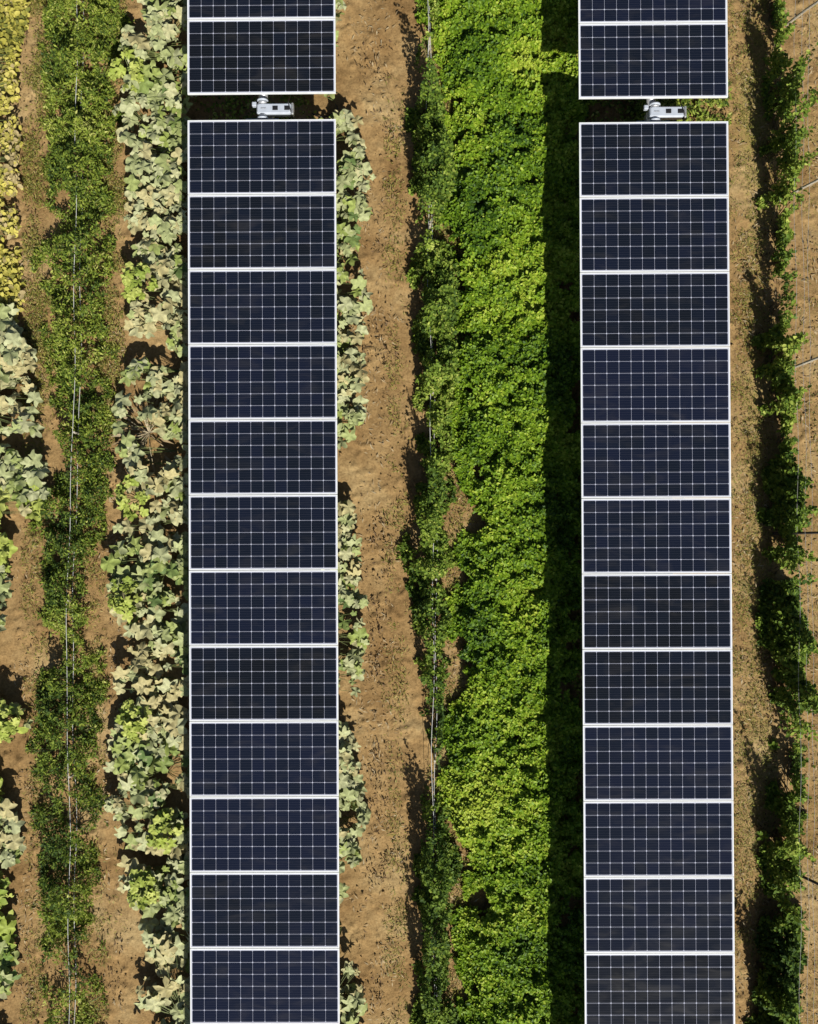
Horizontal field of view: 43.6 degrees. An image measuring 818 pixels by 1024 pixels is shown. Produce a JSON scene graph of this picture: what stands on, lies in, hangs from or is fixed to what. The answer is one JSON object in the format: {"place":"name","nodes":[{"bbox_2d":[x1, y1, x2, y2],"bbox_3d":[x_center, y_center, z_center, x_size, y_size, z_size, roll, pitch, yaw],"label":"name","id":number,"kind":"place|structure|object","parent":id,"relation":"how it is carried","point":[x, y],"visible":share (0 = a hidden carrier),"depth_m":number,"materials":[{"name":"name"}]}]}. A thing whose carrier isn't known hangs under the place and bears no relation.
{"place":"outdoors","nodes":[
{"label":"outdoors","id":0,"kind":"place"},
{"bbox_2d":[0,0,817,1023],"bbox_3d":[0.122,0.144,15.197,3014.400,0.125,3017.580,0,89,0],"label":"ground","id":1,"kind":"structure","parent":0,"point":[414,746],"depth_m":15.22,"materials":[{"name":"soil"}]},
{"bbox_2d":[0,870,17,960],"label":"squash plant","id":2,"kind":"object","parent":1,"relation":"on","point":[8,929],"visible":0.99,"depth_m":14.89,"materials":[{"name":"green plant"}]},
{"bbox_2d":[0,940,21,998],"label":"squash plant","id":3,"kind":"object","parent":1,"relation":"on","point":[8,978],"visible":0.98,"depth_m":14.88,"materials":[{"name":"green plant"}]},
{"bbox_2d":[0,89,23,211],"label":"bean plant","id":4,"kind":"object","parent":1,"relation":"on","point":[10,137],"visible":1,"depth_m":15.08,"materials":[{"name":"yellow plant"}]},
{"bbox_2d":[0,173,23,293],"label":"bean plant","id":5,"kind":"object","parent":1,"relation":"on","point":[11,228],"visible":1,"depth_m":15.13,"materials":[{"name":"yellow plant"}]},
{"bbox_2d":[0,784,25,888],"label":"squash plant","id":6,"kind":"object","parent":1,"relation":"on","point":[12,847],"visible":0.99,"depth_m":14.91,"materials":[{"name":"green plant"}]},
{"bbox_2d":[0,257,25,322],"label":"bean plant","id":7,"kind":"object","parent":1,"relation":"on","point":[14,295],"visible":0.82,"depth_m":15.14,"materials":[{"name":"yellow plant"}]},
{"bbox_2d":[0,698,25,742],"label":"young squash plant","id":8,"kind":"object","parent":1,"relation":"on","point":[8,729],"visible":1,"depth_m":14.76,"materials":[{"name":"green plant"}]},
{"bbox_2d":[0,6,28,128],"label":"bean plant","id":9,"kind":"object","parent":1,"relation":"on","point":[12,43],"visible":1,"depth_m":15.09,"materials":[{"name":"yellow plant"}]},
{"bbox_2d":[0,303,28,352],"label":"squash plant","id":10,"kind":"object","parent":1,"relation":"on","point":[11,329],"visible":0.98,"depth_m":14.95,"materials":[{"name":"green plant"}]},
{"bbox_2d":[0,0,30,31],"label":"bean plant","id":11,"kind":"object","parent":1,"relation":"on","point":[6,8],"visible":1,"depth_m":15.07,"materials":[{"name":"yellow plant"}]},
{"bbox_2d":[0,331,44,437],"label":"squash plant","id":12,"kind":"object","parent":1,"relation":"on","point":[14,365],"visible":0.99,"depth_m":14.99,"materials":[{"name":"green plant"}]},
{"bbox_2d":[0,482,44,572],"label":"squash plant","id":13,"kind":"object","parent":1,"relation":"on","point":[8,548],"visible":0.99,"depth_m":14.94,"materials":[{"name":"green plant"}]},
{"bbox_2d":[0,415,51,516],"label":"squash plant","id":14,"kind":"object","parent":1,"relation":"on","point":[33,468],"visible":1,"depth_m":14.91,"materials":[{"name":"green plant"}]},
{"bbox_2d":[24,693,108,812],"bbox_3d":[-5.084,3.543,14.883,1.273,0.761,1.776,0,89,0],"label":"leafy plant","id":15,"kind":"object","parent":1,"relation":"on","point":[53,769],"visible":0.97,"depth_m":15.03,"materials":[{"name":"green plant"}]},
{"bbox_2d":[28,778,108,897],"bbox_3d":[-5.040,4.716,14.921,1.218,0.663,1.828,0,89,0],"label":"leafy plant","id":16,"kind":"object","parent":1,"relation":"on","point":[41,820],"visible":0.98,"depth_m":15.03,"materials":[{"name":"green plant"}]},
{"bbox_2d":[35,852,105,971],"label":"leafy plant","id":17,"kind":"object","parent":1,"relation":"on","point":[52,900],"visible":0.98,"depth_m":15.03,"materials":[{"name":"green plant"}]},
{"bbox_2d":[28,472,113,591],"bbox_3d":[-5.012,0.289,14.935,1.316,0.711,1.839,0,89,0],"label":"leafy plant","id":18,"kind":"object","parent":1,"relation":"on","point":[64,534],"visible":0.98,"depth_m":15.05,"materials":[{"name":"green plant"}]},
{"bbox_2d":[34,624,109,743],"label":"leafy plant","id":19,"kind":"object","parent":1,"relation":"on","point":[47,687],"visible":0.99,"depth_m":15.07,"materials":[{"name":"green plant"}]},
{"bbox_2d":[37,551,107,665],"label":"leafy plant","id":20,"kind":"object","parent":1,"relation":"on","point":[58,615],"visible":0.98,"depth_m":15.01,"materials":[{"name":"green plant"}]},
{"bbox_2d":[38,919,108,1023],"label":"leafy plant","id":21,"kind":"object","parent":1,"relation":"on","point":[50,1019],"visible":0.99,"depth_m":15.06,"materials":[{"name":"green plant"}]},
{"bbox_2d":[29,174,117,289],"bbox_3d":[-5.015,-4.154,14.921,1.350,0.811,1.781,0,89,0],"label":"leafy plant","id":22,"kind":"object","parent":1,"relation":"on","point":[66,236],"visible":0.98,"depth_m":15.10,"materials":[{"name":"green plant"}]},
{"bbox_2d":[29,246,118,364],"bbox_3d":[-4.995,-3.047,14.928,1.366,0.793,1.784,0,89,0],"label":"leafy plant","id":23,"kind":"object","parent":1,"relation":"on","point":[60,309],"visible":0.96,"depth_m":15.07,"materials":[{"name":"green plant"}]},
{"bbox_2d":[18,0,130,1023],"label":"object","id":24,"kind":"object","parent":1,"relation":"on","point":[25,336],"visible":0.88,"depth_m":15.23,"materials":[{"name":"green plant"}]},
{"bbox_2d":[66,1,83,1020],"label":"twine trellis","id":25,"kind":"object","parent":1,"relation":"on","point":[71,775],"visible":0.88,"depth_m":15.02,"materials":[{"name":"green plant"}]},
{"bbox_2d":[46,395,116,517],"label":"leafy plant","id":26,"kind":"object","parent":1,"relation":"on","point":[83,439],"visible":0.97,"depth_m":15.08,"materials":[{"name":"green plant"}]},
{"bbox_2d":[38,71,125,215],"bbox_3d":[-4.877,-5.393,14.919,1.360,0.862,2.085,0,89,0],"label":"leafy plant","id":27,"kind":"object","parent":1,"relation":"on","point":[62,154],"visible":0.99,"depth_m":15.10,"materials":[{"name":"green plant"}]},
{"bbox_2d":[43,317,120,440],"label":"leafy plant","id":28,"kind":"object","parent":1,"relation":"on","point":[63,371],"visible":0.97,"depth_m":15.15,"materials":[{"name":"green plant"}]},
{"bbox_2d":[36,0,132,133],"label":"leafy plant","id":29,"kind":"object","parent":1,"relation":"on","point":[70,54],"visible":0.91,"depth_m":15.14,"materials":[{"name":"green plant"}]},
{"bbox_2d":[41,0,134,56],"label":"leafy plant","id":30,"kind":"object","parent":1,"relation":"on","point":[91,5],"visible":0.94,"depth_m":15.17,"materials":[{"name":"green plant"}]},
{"bbox_2d":[107,576,142,622],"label":"young squash plant","id":31,"kind":"object","parent":1,"relation":"on","point":[120,604],"visible":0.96,"depth_m":14.78,"materials":[{"name":"green plant"}]},
{"bbox_2d":[108,48,144,92],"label":"young squash plant","id":32,"kind":"object","parent":1,"relation":"on","point":[118,68],"visible":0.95,"depth_m":14.85,"materials":[{"name":"green plant"}]},
{"bbox_2d":[114,474,150,521],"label":"young squash plant","id":33,"kind":"object","parent":1,"relation":"on","point":[124,500],"visible":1,"depth_m":14.79,"materials":[{"name":"green plant"}]},
{"bbox_2d":[115,697,153,742],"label":"young squash plant","id":34,"kind":"object","parent":1,"relation":"on","point":[128,710],"visible":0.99,"depth_m":14.75,"materials":[{"name":"green plant"}]},
{"bbox_2d":[120,261,158,302],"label":"young squash plant","id":35,"kind":"object","parent":1,"relation":"on","point":[130,282],"visible":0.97,"depth_m":14.80,"materials":[{"name":"green plant"}]},
{"bbox_2d":[110,394,174,473],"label":"dried plant","id":36,"kind":"object","parent":1,"relation":"on","point":[147,434],"visible":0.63,"depth_m":15.15,"materials":[{"name":"brown plant"}]},
{"bbox_2d":[127,869,158,909],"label":"young squash plant","id":37,"kind":"object","parent":1,"relation":"on","point":[151,896],"visible":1,"depth_m":14.72,"materials":[{"name":"green plant"}]},
{"bbox_2d":[100,477,188,589],"bbox_3d":[-3.728,0.313,14.993,1.552,0.459,1.656,0,89,0],"label":"squash plant","id":38,"kind":"object","parent":1,"relation":"on","point":[177,512],"visible":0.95,"depth_m":14.93,"materials":[{"name":"green plant"}]},
{"bbox_2d":[103,714,189,808],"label":"squash plant","id":39,"kind":"object","parent":1,"relation":"on","point":[144,754],"visible":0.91,"depth_m":14.86,"materials":[{"name":"green plant"}]},
{"bbox_2d":[103,789,189,882],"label":"squash plant","id":40,"kind":"object","parent":1,"relation":"on","point":[179,856],"visible":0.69,"depth_m":14.89,"materials":[{"name":"green plant"}]},
{"bbox_2d":[110,633,188,733],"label":"squash plant","id":41,"kind":"object","parent":1,"relation":"on","point":[140,663],"visible":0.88,"depth_m":14.92,"materials":[{"name":"green plant"}]},
{"bbox_2d":[111,402,188,507],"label":"squash plant","id":42,"kind":"object","parent":1,"relation":"on","point":[159,483],"visible":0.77,"depth_m":14.90,"materials":[{"name":"green plant"}]},
{"bbox_2d":[111,337,188,427],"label":"squash plant","id":43,"kind":"object","parent":1,"relation":"on","point":[156,385],"visible":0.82,"depth_m":14.95,"materials":[{"name":"green plant"}]},
{"bbox_2d":[106,538,196,654],"bbox_3d":[-3.729,1.250,14.970,1.373,0.488,1.765,0,89,0],"label":"squash plant","id":44,"kind":"object","parent":1,"relation":"on","point":[149,589],"visible":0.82,"depth_m":14.93,"materials":[{"name":"green plant"}]},
{"bbox_2d":[117,866,189,957],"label":"squash plant","id":45,"kind":"object","parent":1,"relation":"on","point":[172,891],"visible":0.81,"depth_m":14.89,"materials":[{"name":"green plant"}]},
{"bbox_2d":[114,90,192,207],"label":"squash plant","id":46,"kind":"object","parent":1,"relation":"on","point":[163,132],"visible":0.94,"depth_m":14.97,"materials":[{"name":"green plant"}]},
{"bbox_2d":[112,0,196,121],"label":"squash plant","id":47,"kind":"object","parent":1,"relation":"on","point":[161,34],"visible":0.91,"depth_m":14.95,"materials":[{"name":"green plant"}]},
{"bbox_2d":[123,181,187,291],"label":"squash plant","id":48,"kind":"object","parent":1,"relation":"on","point":[160,221],"visible":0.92,"depth_m":14.94,"materials":[{"name":"green plant"}]},
{"bbox_2d":[124,255,187,342],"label":"squash plant","id":49,"kind":"object","parent":1,"relation":"on","point":[165,311],"visible":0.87,"depth_m":14.92,"materials":[{"name":"green plant"}]},
{"bbox_2d":[131,0,186,23],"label":"squash plant","id":50,"kind":"object","parent":1,"relation":"on","point":[172,8],"visible":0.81,"depth_m":14.89,"materials":[{"name":"green plant"}]},
{"bbox_2d":[133,934,189,1023],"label":"squash plant","id":51,"kind":"object","parent":1,"relation":"on","point":[157,1000],"visible":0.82,"depth_m":14.88,"materials":[{"name":"green plant"}]},
{"bbox_2d":[145,808,183,853],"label":"young squash plant","id":52,"kind":"object","parent":1,"relation":"on","point":[160,818],"visible":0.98,"depth_m":14.74,"materials":[{"name":"green plant"}]},
{"bbox_2d":[194,94,316,645],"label":"weeds","id":53,"kind":"object","parent":1,"relation":"on","point":[233,106],"visible":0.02,"depth_m":15.23,"materials":[{"name":"green plant"}]},
{"bbox_2d":[187,0,335,102],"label":"solar array","id":54,"kind":"object","parent":1,"relation":"on","point":[262,48],"visible":0.98,"depth_m":13.80,"materials":[{"name":"blue glass"}]},
{"bbox_2d":[188,119,339,1023],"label":"solar array","id":55,"kind":"object","parent":1,"relation":"on","point":[264,745],"visible":1,"depth_m":13.73,"materials":[{"name":"blue glass"}]},
{"bbox_2d":[252,96,293,118],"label":"tracker drive","id":56,"kind":"structure","parent":1,"relation":"on","point":[265,110],"depth_m":13.84,"materials":[{"name":"metal"}]},
{"bbox_2d":[308,416,363,494],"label":"squash plant","id":57,"kind":"object","parent":1,"relation":"on","point":[342,430],"visible":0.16,"depth_m":14.81,"materials":[{"name":"green plant"}]},
{"bbox_2d":[313,332,369,424],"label":"squash plant","id":58,"kind":"object","parent":1,"relation":"on","point":[351,361],"visible":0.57,"depth_m":14.87,"materials":[{"name":"green plant"}]},
{"bbox_2d":[320,109,375,198],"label":"squash plant","id":59,"kind":"object","parent":1,"relation":"on","point":[352,169],"visible":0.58,"depth_m":14.89,"materials":[{"name":"green plant"}]},
{"bbox_2d":[338,499,361,577],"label":"squash plant","id":60,"kind":"object","parent":1,"relation":"on","point":[349,545],"visible":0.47,"depth_m":14.90,"materials":[{"name":"green plant"}]},
{"bbox_2d":[336,559,369,648],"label":"squash plant","id":61,"kind":"object","parent":1,"relation":"on","point":[354,598],"visible":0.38,"depth_m":14.86,"materials":[{"name":"green plant"}]},
{"bbox_2d":[339,722,367,813],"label":"squash plant","id":62,"kind":"object","parent":1,"relation":"on","point":[350,778],"visible":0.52,"depth_m":14.85,"materials":[{"name":"green plant"}]},
{"bbox_2d":[340,961,367,1023],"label":"squash plant","id":63,"kind":"object","parent":1,"relation":"on","point":[353,1002],"visible":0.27,"depth_m":14.84,"materials":[{"name":"green plant"}]},
{"bbox_2d":[338,627,369,731],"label":"squash plant","id":64,"kind":"object","parent":1,"relation":"on","point":[351,662],"visible":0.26,"depth_m":14.91,"materials":[{"name":"green plant"}]},
{"bbox_2d":[336,191,372,269],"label":"squash plant","id":65,"kind":"object","parent":1,"relation":"on","point":[354,207],"visible":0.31,"depth_m":14.93,"materials":[{"name":"green plant"}]},
{"bbox_2d":[337,242,372,353],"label":"squash plant","id":66,"kind":"object","parent":1,"relation":"on","point":[348,308],"visible":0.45,"depth_m":14.90,"materials":[{"name":"green plant"}]},
{"bbox_2d":[339,785,370,873],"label":"squash plant","id":67,"kind":"object","parent":1,"relation":"on","point":[349,847],"visible":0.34,"depth_m":14.89,"materials":[{"name":"green plant"}]},
{"bbox_2d":[0,0,817,1023],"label":"clods","id":68,"kind":"object","parent":1,"relation":"on","point":[372,538],"visible":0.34,"depth_m":15.20,"materials":[{"name":"soil"}]},
{"bbox_2d":[396,477,456,587],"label":"climbing plant","id":69,"kind":"object","parent":1,"relation":"on","point":[430,528],"visible":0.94,"depth_m":14.83,"materials":[{"name":"green plant"}]},
{"bbox_2d":[397,542,459,664],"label":"climbing plant","id":70,"kind":"object","parent":1,"relation":"on","point":[423,613],"visible":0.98,"depth_m":14.88,"materials":[{"name":"green plant"}]},
{"bbox_2d":[405,2,452,130],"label":"climbing plant","id":71,"kind":"object","parent":1,"relation":"on","point":[432,78],"visible":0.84,"depth_m":14.73,"materials":[{"name":"green plant"}]},
{"bbox_2d":[381,8,476,1023],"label":"weeds","id":72,"kind":"object","parent":1,"relation":"on","point":[397,270],"visible":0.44,"depth_m":15.17,"materials":[{"name":"green plant"}]},
{"bbox_2d":[404,61,457,218],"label":"climbing plant","id":73,"kind":"object","parent":1,"relation":"on","point":[433,148],"visible":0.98,"depth_m":14.67,"materials":[{"name":"green plant"}]},
{"bbox_2d":[413,626,452,732],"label":"climbing plant","id":74,"kind":"object","parent":1,"relation":"on","point":[427,680],"visible":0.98,"depth_m":14.89,"materials":[{"name":"green plant"}]},
{"bbox_2d":[408,916,459,1023],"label":"climbing plant","id":75,"kind":"object","parent":1,"relation":"on","point":[426,1002],"visible":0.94,"depth_m":14.71,"materials":[{"name":"green plant"}]},
{"bbox_2d":[405,247,463,364],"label":"climbing plant","id":76,"kind":"object","parent":1,"relation":"on","point":[422,322],"visible":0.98,"depth_m":14.79,"materials":[{"name":"green plant"}]},
{"bbox_2d":[407,172,462,293],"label":"climbing plant","id":77,"kind":"object","parent":1,"relation":"on","point":[441,247],"visible":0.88,"depth_m":14.85,"materials":[{"name":"green plant"}]},
{"bbox_2d":[413,404,456,520],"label":"climbing plant","id":78,"kind":"object","parent":1,"relation":"on","point":[433,464],"visible":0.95,"depth_m":14.86,"materials":[{"name":"green plant"}]},
{"bbox_2d":[410,848,461,989],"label":"climbing plant","id":79,"kind":"object","parent":1,"relation":"on","point":[434,909],"visible":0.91,"depth_m":14.51,"materials":[{"name":"green plant"}]},
{"bbox_2d":[412,318,462,445],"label":"climbing plant","id":80,"kind":"object","parent":1,"relation":"on","point":[438,379],"visible":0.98,"depth_m":14.79,"materials":[{"name":"green plant"}]},
{"bbox_2d":[412,784,462,907],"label":"climbing plant","id":81,"kind":"object","parent":1,"relation":"on","point":[450,850],"visible":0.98,"depth_m":14.70,"materials":[{"name":"green plant"}]},
{"bbox_2d":[414,0,596,1023],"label":"bed foliage","id":82,"kind":"object","parent":1,"relation":"on","point":[512,944],"visible":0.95,"depth_m":14.86,"materials":[{"name":"green plant"}]},
{"bbox_2d":[570,54,638,1008],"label":"weeds","id":83,"kind":"object","parent":1,"relation":"on","point":[631,111],"visible":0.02,"depth_m":15.14,"materials":[{"name":"green plant"}]},
{"bbox_2d":[578,0,727,107],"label":"solar array","id":84,"kind":"object","parent":1,"relation":"on","point":[650,51],"visible":0.98,"depth_m":13.75,"materials":[{"name":"blue glass"}]},
{"bbox_2d":[579,119,734,1023],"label":"solar array","id":85,"kind":"object","parent":1,"relation":"on","point":[658,820],"visible":1,"depth_m":13.69,"materials":[{"name":"blue glass"}]},
{"bbox_2d":[643,100,686,121],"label":"tracker drive","id":86,"kind":"structure","parent":1,"relation":"on","point":[656,111],"depth_m":13.80,"materials":[{"name":"metal"}]},
{"bbox_2d":[633,81,731,124],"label":"weeds","id":87,"kind":"object","parent":1,"relation":"on","point":[641,112],"visible":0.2,"depth_m":15.04,"materials":[{"name":"green plant"}]},
{"bbox_2d":[728,0,817,1023],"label":"weeds","id":88,"kind":"object","parent":1,"relation":"on","point":[748,492],"visible":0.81,"depth_m":15.14,"materials":[{"name":"green plant"}]},
{"bbox_2d":[744,916,808,1023],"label":"vine","id":89,"kind":"object","parent":1,"relation":"on","point":[774,1002],"visible":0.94,"depth_m":14.65,"materials":[{"name":"green plant"}]},
{"bbox_2d":[751,250,808,367],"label":"vine","id":90,"kind":"object","parent":1,"relation":"on","point":[779,330],"visible":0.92,"depth_m":14.74,"materials":[{"name":"green plant"}]},
{"bbox_2d":[751,314,811,441],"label":"vine","id":91,"kind":"object","parent":1,"relation":"on","point":[778,375],"visible":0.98,"depth_m":14.69,"materials":[{"name":"green plant"}]},
{"bbox_2d":[756,847,809,973],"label":"vine","id":92,"kind":"object","parent":1,"relation":"on","point":[787,910],"visible":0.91,"depth_m":14.71,"materials":[{"name":"green plant"}]},
{"bbox_2d":[756,156,812,287],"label":"vine","id":93,"kind":"object","parent":1,"relation":"on","point":[785,234],"visible":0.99,"depth_m":14.78,"materials":[{"name":"green plant"}]},
{"bbox_2d":[755,764,816,893],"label":"vine","id":94,"kind":"object","parent":1,"relation":"on","point":[789,846],"visible":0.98,"depth_m":14.66,"materials":[{"name":"green plant"}]},
{"bbox_2d":[755,551,817,672],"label":"vine","id":95,"kind":"object","parent":1,"relation":"on","point":[785,603],"visible":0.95,"depth_m":14.67,"materials":[{"name":"green plant"}]},
{"bbox_2d":[755,78,817,214],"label":"vine","id":96,"kind":"object","parent":1,"relation":"on","point":[788,142],"visible":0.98,"depth_m":14.57,"materials":[{"name":"green plant"}]},
{"bbox_2d":[756,623,817,739],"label":"vine","id":97,"kind":"object","parent":1,"relation":"on","point":[800,698],"visible":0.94,"depth_m":14.57,"materials":[{"name":"green plant"}]},
{"bbox_2d":[756,472,817,594],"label":"vine","id":98,"kind":"object","parent":1,"relation":"on","point":[790,520],"visible":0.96,"depth_m":14.58,"materials":[{"name":"green plant"}]},
{"bbox_2d":[760,397,813,513],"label":"vine","id":99,"kind":"object","parent":1,"relation":"on","point":[784,464],"visible":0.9,"depth_m":14.73,"materials":[{"name":"green plant"}]},
{"bbox_2d":[760,12,817,140],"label":"vine","id":100,"kind":"object","parent":1,"relation":"on","point":[779,60],"visible":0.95,"depth_m":14.72,"materials":[{"name":"green plant"}]},
{"bbox_2d":[766,695,817,822],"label":"vine","id":101,"kind":"object","parent":1,"relation":"on","point":[800,762],"visible":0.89,"depth_m":14.76,"materials":[{"name":"green plant"}]},
{"bbox_2d":[794,0,814,1022],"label":"twine trellis","id":102,"kind":"object","parent":1,"relation":"on","point":[805,544],"visible":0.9,"depth_m":14.38,"materials":[{"name":"plant"}]},
{"bbox_2d":[10,1,817,1023],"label":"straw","id":103,"kind":"object","parent":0,"point":[380,339],"visible":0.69,"depth_m":15.18,"materials":[{"name":"beige plant"}]},
{"bbox_2d":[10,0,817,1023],"bbox_3d":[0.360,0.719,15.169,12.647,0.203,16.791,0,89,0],"label":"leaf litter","id":104,"kind":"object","parent":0,"point":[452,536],"visible":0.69,"depth_m":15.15,"materials":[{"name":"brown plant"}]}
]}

